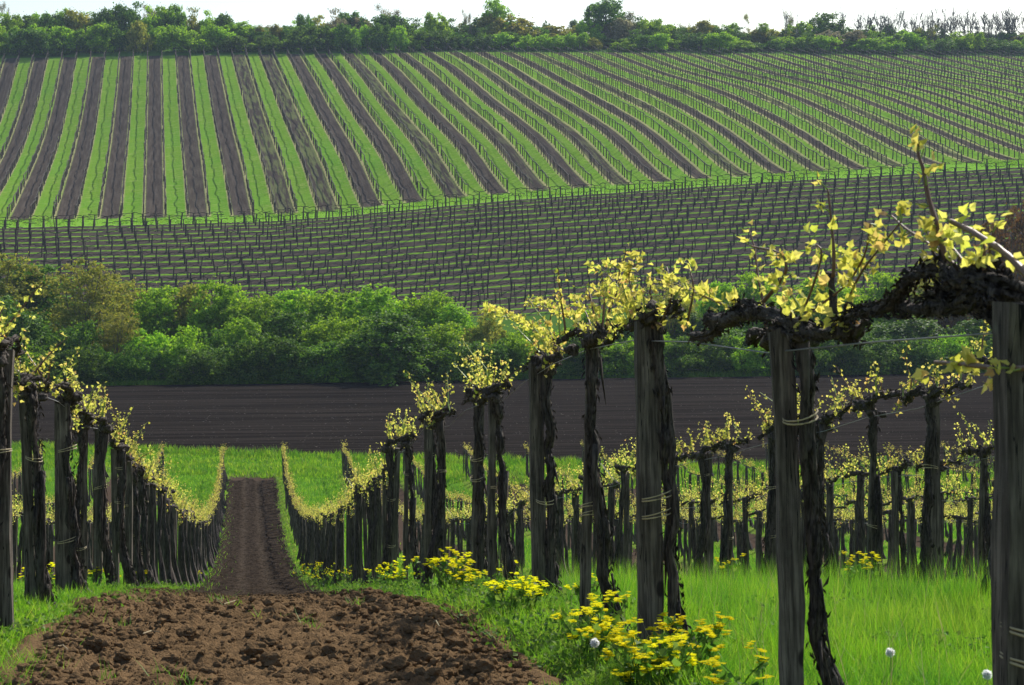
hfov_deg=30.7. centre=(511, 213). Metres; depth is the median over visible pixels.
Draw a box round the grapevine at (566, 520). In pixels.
[562,515,571,577]
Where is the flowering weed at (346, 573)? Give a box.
[316,565,352,589]
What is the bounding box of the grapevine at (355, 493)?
[348,468,364,574]
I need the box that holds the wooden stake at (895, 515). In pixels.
[891,470,899,584]
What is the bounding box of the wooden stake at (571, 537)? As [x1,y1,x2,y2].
[571,518,572,562]
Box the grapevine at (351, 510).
[344,485,353,574]
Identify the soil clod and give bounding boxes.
[84,635,107,649]
[113,648,131,662]
[127,627,144,635]
[150,640,169,649]
[157,613,175,622]
[161,653,178,663]
[176,625,199,640]
[182,603,194,608]
[198,664,218,674]
[207,605,219,611]
[219,610,229,615]
[243,641,269,657]
[256,634,278,646]
[259,651,284,666]
[294,606,303,612]
[309,661,331,672]
[322,644,340,655]
[336,610,346,616]
[349,591,358,595]
[363,590,372,595]
[367,605,379,613]
[381,656,410,671]
[407,648,433,664]
[435,626,455,638]
[447,636,471,649]
[467,658,496,674]
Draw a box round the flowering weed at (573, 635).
[550,601,611,661]
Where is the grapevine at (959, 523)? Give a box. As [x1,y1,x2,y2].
[944,497,974,583]
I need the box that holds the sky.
[0,0,1023,35]
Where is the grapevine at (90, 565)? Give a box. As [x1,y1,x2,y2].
[87,509,92,571]
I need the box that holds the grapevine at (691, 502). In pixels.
[680,478,699,561]
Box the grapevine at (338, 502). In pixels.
[333,488,352,517]
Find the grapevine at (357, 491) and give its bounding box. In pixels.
[348,459,377,585]
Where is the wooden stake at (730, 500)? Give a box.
[728,455,732,576]
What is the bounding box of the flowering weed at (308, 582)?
[293,563,313,584]
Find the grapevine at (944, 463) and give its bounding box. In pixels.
[908,445,965,477]
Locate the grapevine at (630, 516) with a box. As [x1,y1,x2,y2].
[617,499,635,573]
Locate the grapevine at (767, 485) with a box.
[762,465,768,492]
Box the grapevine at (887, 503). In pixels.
[855,480,891,506]
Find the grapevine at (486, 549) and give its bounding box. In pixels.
[484,511,487,561]
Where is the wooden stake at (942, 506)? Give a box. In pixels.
[941,495,943,576]
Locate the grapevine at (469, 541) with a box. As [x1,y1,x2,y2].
[463,506,471,551]
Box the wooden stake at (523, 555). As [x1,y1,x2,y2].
[523,540,524,567]
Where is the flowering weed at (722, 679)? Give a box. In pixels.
[704,670,773,684]
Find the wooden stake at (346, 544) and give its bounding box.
[346,517,347,582]
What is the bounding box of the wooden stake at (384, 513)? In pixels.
[382,475,386,560]
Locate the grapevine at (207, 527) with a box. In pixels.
[204,507,213,566]
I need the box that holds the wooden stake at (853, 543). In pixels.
[852,525,854,572]
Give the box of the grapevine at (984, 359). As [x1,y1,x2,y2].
[960,322,994,597]
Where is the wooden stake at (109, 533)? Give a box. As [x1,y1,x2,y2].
[109,520,110,547]
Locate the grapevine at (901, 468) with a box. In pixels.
[876,442,924,583]
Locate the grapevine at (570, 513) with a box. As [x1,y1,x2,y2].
[567,499,580,552]
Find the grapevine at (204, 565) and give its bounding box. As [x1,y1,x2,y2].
[202,508,209,573]
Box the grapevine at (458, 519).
[446,501,468,573]
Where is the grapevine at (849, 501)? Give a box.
[844,479,868,579]
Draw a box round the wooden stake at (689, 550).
[688,505,691,576]
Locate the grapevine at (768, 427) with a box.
[745,385,799,579]
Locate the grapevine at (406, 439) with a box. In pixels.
[395,408,422,582]
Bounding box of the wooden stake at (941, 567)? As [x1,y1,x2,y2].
[939,485,942,582]
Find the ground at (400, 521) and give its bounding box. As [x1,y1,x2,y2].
[0,371,993,684]
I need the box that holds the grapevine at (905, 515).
[899,501,920,569]
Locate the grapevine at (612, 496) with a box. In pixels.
[599,457,630,572]
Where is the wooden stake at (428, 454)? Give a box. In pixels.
[423,419,432,568]
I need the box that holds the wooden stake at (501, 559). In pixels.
[500,543,502,576]
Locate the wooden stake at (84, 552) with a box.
[80,430,87,580]
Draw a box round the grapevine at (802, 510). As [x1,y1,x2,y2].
[799,468,807,579]
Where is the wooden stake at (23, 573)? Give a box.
[22,531,24,580]
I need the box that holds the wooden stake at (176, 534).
[176,508,177,561]
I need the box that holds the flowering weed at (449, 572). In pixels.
[423,552,470,593]
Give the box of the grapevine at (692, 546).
[681,496,695,558]
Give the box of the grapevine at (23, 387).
[12,332,68,610]
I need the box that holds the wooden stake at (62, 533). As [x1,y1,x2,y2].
[54,403,70,592]
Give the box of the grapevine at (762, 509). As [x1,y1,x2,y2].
[749,494,766,572]
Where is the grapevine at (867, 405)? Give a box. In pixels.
[833,361,907,581]
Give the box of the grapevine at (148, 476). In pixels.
[141,455,157,559]
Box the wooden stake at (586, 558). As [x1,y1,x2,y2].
[579,355,596,624]
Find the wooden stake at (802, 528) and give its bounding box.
[801,511,804,570]
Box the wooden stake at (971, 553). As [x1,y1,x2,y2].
[967,508,973,584]
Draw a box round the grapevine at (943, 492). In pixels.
[922,467,961,557]
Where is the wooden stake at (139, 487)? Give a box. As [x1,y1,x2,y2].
[135,474,140,571]
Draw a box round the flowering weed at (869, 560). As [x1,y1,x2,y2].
[858,551,880,585]
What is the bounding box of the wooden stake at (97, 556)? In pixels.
[93,425,102,586]
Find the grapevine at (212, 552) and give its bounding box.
[208,504,215,559]
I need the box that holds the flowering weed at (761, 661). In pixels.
[698,640,770,684]
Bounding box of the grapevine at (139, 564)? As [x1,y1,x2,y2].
[126,437,158,586]
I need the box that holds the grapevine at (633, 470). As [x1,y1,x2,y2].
[629,445,636,577]
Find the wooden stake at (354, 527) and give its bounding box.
[354,498,355,565]
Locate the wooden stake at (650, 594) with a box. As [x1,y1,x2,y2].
[634,321,663,656]
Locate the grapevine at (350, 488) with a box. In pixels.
[343,471,355,505]
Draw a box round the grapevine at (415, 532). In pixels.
[415,505,420,563]
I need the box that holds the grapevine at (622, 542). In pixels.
[616,507,623,564]
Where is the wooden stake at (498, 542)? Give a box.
[498,520,499,559]
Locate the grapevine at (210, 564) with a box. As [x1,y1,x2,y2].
[205,509,213,567]
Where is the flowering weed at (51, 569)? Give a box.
[48,562,54,587]
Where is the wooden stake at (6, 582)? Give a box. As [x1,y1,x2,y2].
[0,349,14,629]
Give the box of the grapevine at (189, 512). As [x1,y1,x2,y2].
[179,489,190,571]
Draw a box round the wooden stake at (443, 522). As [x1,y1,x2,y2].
[437,442,447,586]
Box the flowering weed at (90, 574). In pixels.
[87,567,100,583]
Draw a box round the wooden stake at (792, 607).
[768,328,805,684]
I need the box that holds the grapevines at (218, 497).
[0,43,1023,553]
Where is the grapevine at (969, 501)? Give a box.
[947,471,992,585]
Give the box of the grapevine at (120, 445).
[108,401,138,588]
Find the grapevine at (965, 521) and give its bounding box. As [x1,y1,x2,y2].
[958,503,967,537]
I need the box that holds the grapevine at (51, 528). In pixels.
[47,509,54,563]
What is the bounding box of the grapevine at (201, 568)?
[197,511,206,578]
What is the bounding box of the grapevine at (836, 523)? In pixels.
[833,505,847,578]
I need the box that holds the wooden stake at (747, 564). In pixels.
[742,497,749,575]
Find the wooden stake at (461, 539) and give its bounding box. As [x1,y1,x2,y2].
[459,519,462,569]
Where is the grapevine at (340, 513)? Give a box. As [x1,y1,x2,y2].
[329,492,347,588]
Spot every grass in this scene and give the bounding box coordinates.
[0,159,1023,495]
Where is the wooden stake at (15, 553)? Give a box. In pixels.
[13,511,17,582]
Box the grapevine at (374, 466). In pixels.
[365,454,383,479]
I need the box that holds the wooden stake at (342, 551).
[340,517,344,583]
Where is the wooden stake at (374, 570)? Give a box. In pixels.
[373,497,375,580]
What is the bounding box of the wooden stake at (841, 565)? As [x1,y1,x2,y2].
[840,520,842,567]
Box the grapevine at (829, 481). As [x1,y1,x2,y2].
[824,446,849,578]
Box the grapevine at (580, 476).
[573,446,605,579]
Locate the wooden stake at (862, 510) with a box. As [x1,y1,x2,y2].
[860,484,864,558]
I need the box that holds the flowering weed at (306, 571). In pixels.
[302,562,322,585]
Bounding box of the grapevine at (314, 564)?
[309,508,318,576]
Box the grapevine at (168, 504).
[161,477,173,574]
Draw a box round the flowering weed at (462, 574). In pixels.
[450,559,482,590]
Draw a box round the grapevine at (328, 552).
[318,497,333,586]
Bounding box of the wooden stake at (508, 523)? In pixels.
[506,510,509,537]
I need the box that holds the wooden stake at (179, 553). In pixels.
[177,524,181,579]
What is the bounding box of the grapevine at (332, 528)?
[322,497,341,586]
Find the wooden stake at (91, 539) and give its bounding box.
[91,522,92,562]
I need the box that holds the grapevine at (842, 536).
[834,509,849,567]
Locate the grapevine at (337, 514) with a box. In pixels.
[328,495,345,581]
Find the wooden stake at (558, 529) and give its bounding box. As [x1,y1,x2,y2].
[555,493,560,577]
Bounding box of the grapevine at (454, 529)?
[445,502,464,569]
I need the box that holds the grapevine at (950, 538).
[944,502,966,578]
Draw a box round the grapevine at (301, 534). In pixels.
[296,505,305,560]
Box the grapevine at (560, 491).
[546,463,569,581]
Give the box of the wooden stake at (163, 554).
[163,536,165,571]
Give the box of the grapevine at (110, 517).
[107,505,111,541]
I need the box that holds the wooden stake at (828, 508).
[825,485,830,573]
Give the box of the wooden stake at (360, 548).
[359,505,362,581]
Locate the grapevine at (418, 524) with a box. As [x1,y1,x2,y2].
[415,508,420,559]
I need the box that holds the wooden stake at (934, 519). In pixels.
[927,405,939,584]
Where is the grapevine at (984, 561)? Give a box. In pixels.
[973,500,992,575]
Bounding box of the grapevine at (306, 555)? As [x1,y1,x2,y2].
[300,505,315,570]
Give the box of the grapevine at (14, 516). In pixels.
[12,495,20,563]
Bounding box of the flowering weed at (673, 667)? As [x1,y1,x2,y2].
[627,633,697,682]
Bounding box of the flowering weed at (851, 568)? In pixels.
[841,552,871,590]
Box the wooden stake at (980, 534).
[976,456,986,585]
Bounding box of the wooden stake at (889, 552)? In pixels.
[887,512,891,581]
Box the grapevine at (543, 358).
[510,293,568,601]
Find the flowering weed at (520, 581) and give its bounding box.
[505,575,548,611]
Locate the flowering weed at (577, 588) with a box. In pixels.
[564,573,597,605]
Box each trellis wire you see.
[0,358,138,474]
[326,332,991,522]
[401,386,982,523]
[451,456,993,521]
[485,470,990,523]
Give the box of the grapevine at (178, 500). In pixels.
[176,483,185,550]
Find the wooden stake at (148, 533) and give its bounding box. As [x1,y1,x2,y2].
[144,483,149,569]
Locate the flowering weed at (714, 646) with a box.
[646,611,733,675]
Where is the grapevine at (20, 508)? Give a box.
[16,495,23,583]
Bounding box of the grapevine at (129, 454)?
[117,422,149,565]
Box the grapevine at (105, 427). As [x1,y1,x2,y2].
[77,384,118,589]
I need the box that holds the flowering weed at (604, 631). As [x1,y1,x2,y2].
[576,615,624,661]
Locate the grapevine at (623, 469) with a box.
[609,437,635,578]
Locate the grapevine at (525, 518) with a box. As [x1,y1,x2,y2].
[519,511,528,567]
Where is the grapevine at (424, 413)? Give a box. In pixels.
[403,370,449,578]
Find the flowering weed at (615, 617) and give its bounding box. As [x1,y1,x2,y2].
[581,590,636,635]
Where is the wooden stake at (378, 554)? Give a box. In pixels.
[375,480,381,578]
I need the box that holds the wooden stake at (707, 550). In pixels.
[704,453,712,576]
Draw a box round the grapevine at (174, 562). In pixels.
[156,464,184,587]
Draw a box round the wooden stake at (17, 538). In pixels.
[17,516,17,558]
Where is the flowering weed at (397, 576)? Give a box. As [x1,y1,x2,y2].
[393,556,422,586]
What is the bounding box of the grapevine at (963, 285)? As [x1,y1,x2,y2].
[829,124,1023,667]
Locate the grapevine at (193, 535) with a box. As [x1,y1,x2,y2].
[190,495,200,562]
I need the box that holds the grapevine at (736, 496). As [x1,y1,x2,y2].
[716,477,745,559]
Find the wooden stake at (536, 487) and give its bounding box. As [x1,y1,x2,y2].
[528,363,546,588]
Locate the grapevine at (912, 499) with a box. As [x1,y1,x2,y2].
[902,473,923,577]
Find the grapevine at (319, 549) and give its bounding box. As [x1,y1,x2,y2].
[310,510,321,580]
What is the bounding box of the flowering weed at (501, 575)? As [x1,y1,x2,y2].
[496,560,517,582]
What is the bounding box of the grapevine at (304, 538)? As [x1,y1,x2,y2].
[299,505,309,565]
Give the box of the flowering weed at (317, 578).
[308,562,326,589]
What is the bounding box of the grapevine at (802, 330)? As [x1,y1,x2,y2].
[645,171,908,684]
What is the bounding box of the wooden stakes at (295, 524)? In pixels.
[1,26,1022,551]
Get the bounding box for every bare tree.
[783,10,787,48]
[793,14,801,36]
[851,6,879,29]
[852,14,862,29]
[862,11,875,30]
[867,14,891,36]
[875,15,899,35]
[884,11,901,34]
[895,9,912,30]
[896,7,904,31]
[903,10,941,32]
[907,10,930,36]
[909,13,927,31]
[909,14,948,34]
[921,21,946,40]
[929,10,939,28]
[935,7,955,38]
[935,13,950,38]
[945,13,956,38]
[949,4,962,33]
[954,15,963,35]
[956,5,970,35]
[965,6,977,32]
[965,14,981,39]
[970,9,997,32]
[973,12,996,44]
[980,11,999,36]
[986,10,1010,43]
[994,14,1012,37]
[994,14,1023,32]
[996,8,1019,33]
[999,7,1014,37]
[999,10,1017,31]
[1013,8,1023,28]
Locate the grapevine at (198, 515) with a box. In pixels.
[195,505,204,543]
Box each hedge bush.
[0,10,29,37]
[0,11,8,32]
[0,24,22,51]
[0,32,9,53]
[0,253,83,341]
[0,291,25,322]
[0,308,73,360]
[2,28,41,54]
[9,342,50,377]
[15,356,27,367]
[17,23,51,53]
[20,11,37,35]
[30,350,83,383]
[31,12,51,27]
[33,30,72,54]
[34,11,70,37]
[37,315,113,366]
[48,25,80,50]
[55,8,70,26]
[56,340,116,384]
[62,6,93,35]
[67,28,95,51]
[77,22,115,52]
[80,11,92,29]
[82,9,111,32]
[95,340,165,383]
[96,19,124,50]
[97,6,125,33]
[110,278,186,351]
[111,0,140,30]
[111,29,135,50]
[114,346,185,383]
[118,321,175,359]
[122,1,148,32]
[124,16,154,52]
[142,4,162,33]
[146,2,176,27]
[147,26,172,48]
[151,322,213,380]
[152,281,211,342]
[153,23,191,50]
[164,3,190,34]
[164,344,225,384]
[170,30,215,52]
[176,273,251,345]
[182,6,200,37]
[192,10,224,37]
[194,23,224,49]
[196,327,246,362]
[197,343,245,383]
[205,25,237,47]
[207,12,233,31]
[208,287,300,345]
[211,314,262,354]
[213,340,276,383]
[218,35,255,52]
[222,20,256,41]
[228,324,311,382]
[243,27,278,41]
[252,33,283,51]
[254,23,283,39]
[257,307,329,349]
[260,342,325,382]
[262,281,315,331]
[275,25,291,39]
[281,20,297,40]
[282,25,324,51]
[292,287,360,338]
[293,311,372,349]
[294,12,316,35]
[296,338,355,383]
[299,341,356,381]
[302,24,334,49]
[311,15,327,28]
[320,8,348,31]
[322,27,351,49]
[324,285,372,335]
[325,308,440,385]
[329,10,364,28]
[332,23,365,51]
[337,281,424,356]
[348,16,371,35]
[352,25,371,47]
[357,13,392,37]
[362,23,391,50]
[384,14,418,39]
[386,22,412,50]
[391,285,472,335]
[400,36,428,49]
[407,17,421,40]
[408,30,448,49]
[410,353,432,377]
[414,23,426,42]
[420,317,468,360]
[421,20,456,31]
[421,350,475,380]
[422,10,453,37]
[422,297,495,343]
[422,339,503,382]
[428,30,464,49]
[447,18,462,40]
[451,32,475,47]
[456,23,475,40]
[459,17,486,39]
[460,309,507,346]
[461,339,516,377]
[468,26,497,49]
[475,13,544,40]
[478,32,514,48]
[482,22,501,40]
[483,337,532,378]
[490,326,536,378]
[499,31,521,47]
[510,33,547,49]
[511,321,550,344]
[521,26,540,36]
[523,26,549,38]
[536,33,555,48]
[537,345,581,378]
[542,24,561,34]
[544,26,578,41]
[547,34,580,49]
[552,327,573,340]
[561,330,621,378]
[563,32,589,49]
[572,344,633,377]
[573,309,620,339]
[575,20,605,40]
[581,37,602,49]
[590,22,614,38]
[590,37,620,46]
[598,342,633,377]
[604,17,642,43]
[606,19,631,36]
[606,315,674,347]
[607,38,638,50]
[611,337,691,373]
[612,15,652,40]
[619,28,656,49]
[620,332,677,373]
[634,16,673,39]
[642,33,670,50]
[663,24,678,33]
[663,332,712,376]
[665,38,681,49]
[665,310,728,352]
[670,26,687,39]
[674,32,700,47]
[676,26,695,33]
[681,342,733,374]
[682,32,717,50]
[686,17,714,39]
[690,335,754,375]
[693,278,745,332]
[699,31,739,51]
[702,326,769,373]
[710,24,732,41]
[714,24,741,36]
[720,335,770,375]
[723,40,760,50]
[724,264,773,340]
[728,26,754,43]
[739,42,770,49]
[742,28,766,43]
[751,294,818,327]
[756,28,778,43]
[758,353,798,375]
[763,36,785,50]
[765,29,797,41]
[773,36,808,49]
[779,30,803,39]
[784,21,816,37]
[787,275,835,320]
[790,32,819,52]
[793,340,835,374]
[805,26,830,37]
[811,35,844,51]
[814,29,868,48]
[815,340,876,374]
[819,332,899,373]
[823,285,886,339]
[840,36,854,48]
[844,37,879,51]
[855,264,913,337]
[859,24,887,41]
[860,321,927,351]
[862,333,911,374]
[866,34,907,48]
[869,24,897,36]
[875,36,905,53]
[877,316,949,354]
[882,29,909,42]
[892,335,957,373]
[893,280,940,331]
[901,31,927,50]
[902,30,928,37]
[915,330,984,371]
[916,36,936,49]
[919,37,958,53]
[926,28,952,42]
[928,284,971,334]
[936,317,991,347]
[947,31,974,51]
[949,331,991,370]
[956,30,987,43]
[962,32,985,51]
[978,37,1005,50]
[983,34,1005,43]
[987,40,1023,53]
[993,32,1017,43]
[1008,35,1023,52]
[1013,32,1023,41]
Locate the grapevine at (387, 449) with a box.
[380,407,410,583]
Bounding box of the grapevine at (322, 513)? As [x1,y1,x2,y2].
[313,496,334,584]
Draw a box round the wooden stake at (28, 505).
[18,393,34,605]
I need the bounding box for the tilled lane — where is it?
[0,478,563,684]
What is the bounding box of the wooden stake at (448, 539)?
[447,523,449,567]
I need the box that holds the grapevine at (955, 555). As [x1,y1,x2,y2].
[945,507,966,569]
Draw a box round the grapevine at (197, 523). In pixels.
[195,508,207,581]
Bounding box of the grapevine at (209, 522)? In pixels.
[204,508,212,537]
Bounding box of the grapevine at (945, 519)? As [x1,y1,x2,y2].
[944,502,955,582]
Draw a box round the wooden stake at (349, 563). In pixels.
[347,507,351,582]
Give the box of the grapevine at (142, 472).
[125,439,157,587]
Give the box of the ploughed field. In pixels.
[12,373,993,475]
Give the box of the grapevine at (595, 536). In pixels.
[592,519,597,563]
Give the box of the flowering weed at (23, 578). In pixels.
[17,567,35,580]
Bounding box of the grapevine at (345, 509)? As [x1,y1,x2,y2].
[338,487,352,527]
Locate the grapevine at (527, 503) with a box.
[522,486,546,514]
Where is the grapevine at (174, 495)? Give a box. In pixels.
[170,479,182,548]
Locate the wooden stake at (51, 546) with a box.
[50,533,53,571]
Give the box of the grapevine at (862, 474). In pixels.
[829,437,885,580]
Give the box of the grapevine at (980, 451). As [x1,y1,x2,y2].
[954,412,993,558]
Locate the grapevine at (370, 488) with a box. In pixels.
[358,455,381,562]
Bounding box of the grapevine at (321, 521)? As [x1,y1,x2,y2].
[312,508,322,528]
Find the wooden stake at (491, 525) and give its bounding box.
[487,400,495,588]
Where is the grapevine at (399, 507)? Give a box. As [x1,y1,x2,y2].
[397,505,401,556]
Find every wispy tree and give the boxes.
[0,3,9,13]
[141,3,156,19]
[373,3,404,20]
[461,8,471,31]
[621,11,635,22]
[743,14,750,32]
[781,8,794,30]
[914,24,939,37]
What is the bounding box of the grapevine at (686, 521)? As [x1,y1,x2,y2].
[680,507,695,574]
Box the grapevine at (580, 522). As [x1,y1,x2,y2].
[572,511,581,552]
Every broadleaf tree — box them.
[170,5,187,25]
[481,0,515,30]
[568,18,576,29]
[581,0,627,32]
[728,22,739,32]
[756,22,768,38]
[805,11,845,36]
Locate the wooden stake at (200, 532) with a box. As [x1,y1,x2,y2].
[199,521,201,552]
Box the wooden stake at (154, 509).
[153,489,155,567]
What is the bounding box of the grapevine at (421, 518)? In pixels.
[416,504,423,538]
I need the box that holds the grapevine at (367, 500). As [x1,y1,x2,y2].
[359,463,373,521]
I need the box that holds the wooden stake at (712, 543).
[711,520,713,572]
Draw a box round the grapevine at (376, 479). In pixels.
[360,448,383,584]
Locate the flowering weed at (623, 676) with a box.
[610,655,667,684]
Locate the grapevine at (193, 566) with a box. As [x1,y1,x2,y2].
[187,496,200,585]
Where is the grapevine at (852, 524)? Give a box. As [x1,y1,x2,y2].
[842,507,865,581]
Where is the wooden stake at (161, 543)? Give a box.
[159,523,162,580]
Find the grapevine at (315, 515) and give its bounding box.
[312,503,323,535]
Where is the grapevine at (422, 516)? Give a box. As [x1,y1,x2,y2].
[420,499,423,569]
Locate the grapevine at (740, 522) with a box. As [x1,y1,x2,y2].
[733,505,750,565]
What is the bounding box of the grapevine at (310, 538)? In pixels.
[302,503,318,573]
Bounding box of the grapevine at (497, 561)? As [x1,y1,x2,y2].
[486,497,499,575]
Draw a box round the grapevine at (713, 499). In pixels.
[696,477,724,578]
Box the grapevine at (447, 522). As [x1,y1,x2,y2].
[445,508,453,556]
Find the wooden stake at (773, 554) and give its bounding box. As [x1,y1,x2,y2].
[767,433,776,578]
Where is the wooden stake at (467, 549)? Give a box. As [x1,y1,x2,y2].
[466,522,469,568]
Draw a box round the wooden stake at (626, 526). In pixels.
[623,471,629,577]
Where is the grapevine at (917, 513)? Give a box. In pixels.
[905,501,922,582]
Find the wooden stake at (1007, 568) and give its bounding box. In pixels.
[991,301,1023,684]
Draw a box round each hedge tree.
[0,251,68,328]
[37,256,135,349]
[88,305,148,361]
[98,270,147,327]
[644,274,698,340]
[954,264,984,334]
[973,198,1023,302]
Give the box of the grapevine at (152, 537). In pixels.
[139,445,164,585]
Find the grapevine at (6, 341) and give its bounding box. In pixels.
[0,282,42,630]
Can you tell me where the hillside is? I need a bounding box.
[0,27,1023,362]
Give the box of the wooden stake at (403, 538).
[403,522,403,555]
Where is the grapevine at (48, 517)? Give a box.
[46,501,53,580]
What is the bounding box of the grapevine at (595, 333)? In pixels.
[478,243,639,631]
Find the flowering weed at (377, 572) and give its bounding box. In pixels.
[364,567,385,587]
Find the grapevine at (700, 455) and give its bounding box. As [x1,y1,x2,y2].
[687,416,733,580]
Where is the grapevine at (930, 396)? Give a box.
[900,339,975,583]
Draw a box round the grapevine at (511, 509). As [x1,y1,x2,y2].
[506,490,519,564]
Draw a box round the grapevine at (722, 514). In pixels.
[719,499,739,519]
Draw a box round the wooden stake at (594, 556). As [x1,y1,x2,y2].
[592,531,595,578]
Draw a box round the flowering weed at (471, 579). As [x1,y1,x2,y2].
[464,570,504,596]
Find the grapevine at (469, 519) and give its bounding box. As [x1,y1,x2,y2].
[467,502,486,566]
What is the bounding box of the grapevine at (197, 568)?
[194,500,202,582]
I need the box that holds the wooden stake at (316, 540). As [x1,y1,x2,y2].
[316,520,317,564]
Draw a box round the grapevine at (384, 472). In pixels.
[376,442,397,580]
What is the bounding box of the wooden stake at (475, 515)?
[470,405,483,575]
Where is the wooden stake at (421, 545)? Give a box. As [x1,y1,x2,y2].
[421,533,422,559]
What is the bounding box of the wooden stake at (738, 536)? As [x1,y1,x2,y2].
[736,521,739,572]
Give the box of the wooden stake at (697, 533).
[696,519,698,548]
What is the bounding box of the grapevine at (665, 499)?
[661,480,685,509]
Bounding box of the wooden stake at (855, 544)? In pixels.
[854,507,856,561]
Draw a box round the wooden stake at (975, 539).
[974,523,976,570]
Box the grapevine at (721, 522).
[715,503,722,539]
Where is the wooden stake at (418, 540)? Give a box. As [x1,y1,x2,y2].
[417,530,418,551]
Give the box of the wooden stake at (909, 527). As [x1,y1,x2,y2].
[907,500,911,577]
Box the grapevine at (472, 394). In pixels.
[452,335,489,580]
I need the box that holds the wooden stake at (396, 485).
[391,447,399,582]
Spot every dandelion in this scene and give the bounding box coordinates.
[590,638,598,684]
[885,647,894,682]
[982,669,991,684]
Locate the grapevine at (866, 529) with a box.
[864,504,867,552]
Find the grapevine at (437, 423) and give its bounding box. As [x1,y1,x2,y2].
[417,370,456,589]
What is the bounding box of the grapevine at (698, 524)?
[685,511,702,568]
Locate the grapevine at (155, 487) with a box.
[143,455,166,568]
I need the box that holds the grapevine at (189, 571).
[178,490,196,585]
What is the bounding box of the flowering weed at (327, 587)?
[315,563,345,588]
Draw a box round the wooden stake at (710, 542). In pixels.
[709,505,711,578]
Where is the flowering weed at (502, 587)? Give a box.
[483,572,546,620]
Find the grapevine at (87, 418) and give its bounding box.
[66,379,107,573]
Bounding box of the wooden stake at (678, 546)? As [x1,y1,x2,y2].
[678,530,679,555]
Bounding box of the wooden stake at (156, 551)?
[155,503,158,580]
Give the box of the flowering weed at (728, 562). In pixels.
[714,553,744,580]
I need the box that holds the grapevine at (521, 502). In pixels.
[510,480,529,575]
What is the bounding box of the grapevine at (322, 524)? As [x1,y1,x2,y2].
[318,505,334,551]
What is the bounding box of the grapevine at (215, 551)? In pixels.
[207,505,218,554]
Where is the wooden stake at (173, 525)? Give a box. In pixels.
[170,504,174,562]
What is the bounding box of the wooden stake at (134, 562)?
[132,504,135,570]
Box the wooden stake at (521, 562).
[520,506,522,576]
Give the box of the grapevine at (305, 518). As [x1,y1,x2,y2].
[302,505,308,528]
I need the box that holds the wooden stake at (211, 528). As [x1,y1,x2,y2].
[210,514,211,542]
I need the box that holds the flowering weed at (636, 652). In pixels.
[591,617,715,684]
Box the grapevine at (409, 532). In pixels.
[402,512,409,565]
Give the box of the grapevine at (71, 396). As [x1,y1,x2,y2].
[39,346,91,595]
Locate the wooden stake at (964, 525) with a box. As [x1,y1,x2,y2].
[963,523,965,549]
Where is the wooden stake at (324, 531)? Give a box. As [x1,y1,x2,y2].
[322,518,325,551]
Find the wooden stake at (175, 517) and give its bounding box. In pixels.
[174,504,176,557]
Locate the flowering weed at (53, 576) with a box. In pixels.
[49,570,54,590]
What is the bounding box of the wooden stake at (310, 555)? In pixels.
[309,540,311,568]
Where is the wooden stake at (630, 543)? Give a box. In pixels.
[629,518,632,572]
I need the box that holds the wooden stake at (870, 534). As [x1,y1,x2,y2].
[866,408,876,581]
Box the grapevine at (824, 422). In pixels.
[796,376,846,577]
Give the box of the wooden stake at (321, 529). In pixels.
[320,523,323,563]
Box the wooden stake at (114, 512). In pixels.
[111,449,119,585]
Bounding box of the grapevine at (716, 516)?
[711,502,720,555]
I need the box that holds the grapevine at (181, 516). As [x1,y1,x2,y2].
[177,494,192,586]
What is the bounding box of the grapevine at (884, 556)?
[882,506,887,558]
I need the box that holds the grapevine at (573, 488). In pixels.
[560,461,582,567]
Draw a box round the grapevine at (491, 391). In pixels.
[471,349,525,587]
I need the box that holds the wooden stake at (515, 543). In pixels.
[515,526,516,562]
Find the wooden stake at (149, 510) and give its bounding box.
[149,480,150,558]
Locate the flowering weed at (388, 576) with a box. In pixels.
[377,562,404,591]
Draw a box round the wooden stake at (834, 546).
[833,524,835,555]
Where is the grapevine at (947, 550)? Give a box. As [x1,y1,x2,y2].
[944,503,959,555]
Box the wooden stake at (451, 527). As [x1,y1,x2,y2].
[450,520,452,569]
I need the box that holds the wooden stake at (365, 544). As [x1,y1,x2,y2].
[362,490,367,571]
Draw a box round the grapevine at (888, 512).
[882,498,891,581]
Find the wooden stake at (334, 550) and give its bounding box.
[332,520,335,578]
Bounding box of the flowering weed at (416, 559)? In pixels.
[411,547,474,595]
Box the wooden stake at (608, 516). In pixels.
[608,486,610,568]
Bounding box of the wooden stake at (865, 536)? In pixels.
[864,521,865,555]
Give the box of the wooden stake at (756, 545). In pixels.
[756,521,756,569]
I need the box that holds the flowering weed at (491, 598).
[485,582,512,613]
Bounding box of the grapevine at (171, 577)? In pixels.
[156,457,177,586]
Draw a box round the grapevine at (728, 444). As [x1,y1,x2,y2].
[698,412,753,578]
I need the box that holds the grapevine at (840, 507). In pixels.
[822,484,846,577]
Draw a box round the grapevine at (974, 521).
[955,506,977,575]
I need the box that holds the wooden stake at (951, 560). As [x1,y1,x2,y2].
[950,532,952,578]
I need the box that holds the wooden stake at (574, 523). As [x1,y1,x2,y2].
[572,496,577,577]
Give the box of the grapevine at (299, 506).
[293,496,303,553]
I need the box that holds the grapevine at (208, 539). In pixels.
[206,506,214,564]
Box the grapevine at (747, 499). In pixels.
[733,475,764,578]
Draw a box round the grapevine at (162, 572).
[147,461,179,584]
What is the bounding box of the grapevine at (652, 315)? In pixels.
[584,250,703,666]
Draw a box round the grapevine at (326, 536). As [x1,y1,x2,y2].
[316,499,337,584]
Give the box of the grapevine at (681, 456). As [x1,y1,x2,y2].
[668,429,705,549]
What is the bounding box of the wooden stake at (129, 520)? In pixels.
[123,460,132,585]
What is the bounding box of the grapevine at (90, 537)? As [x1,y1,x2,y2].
[87,514,92,552]

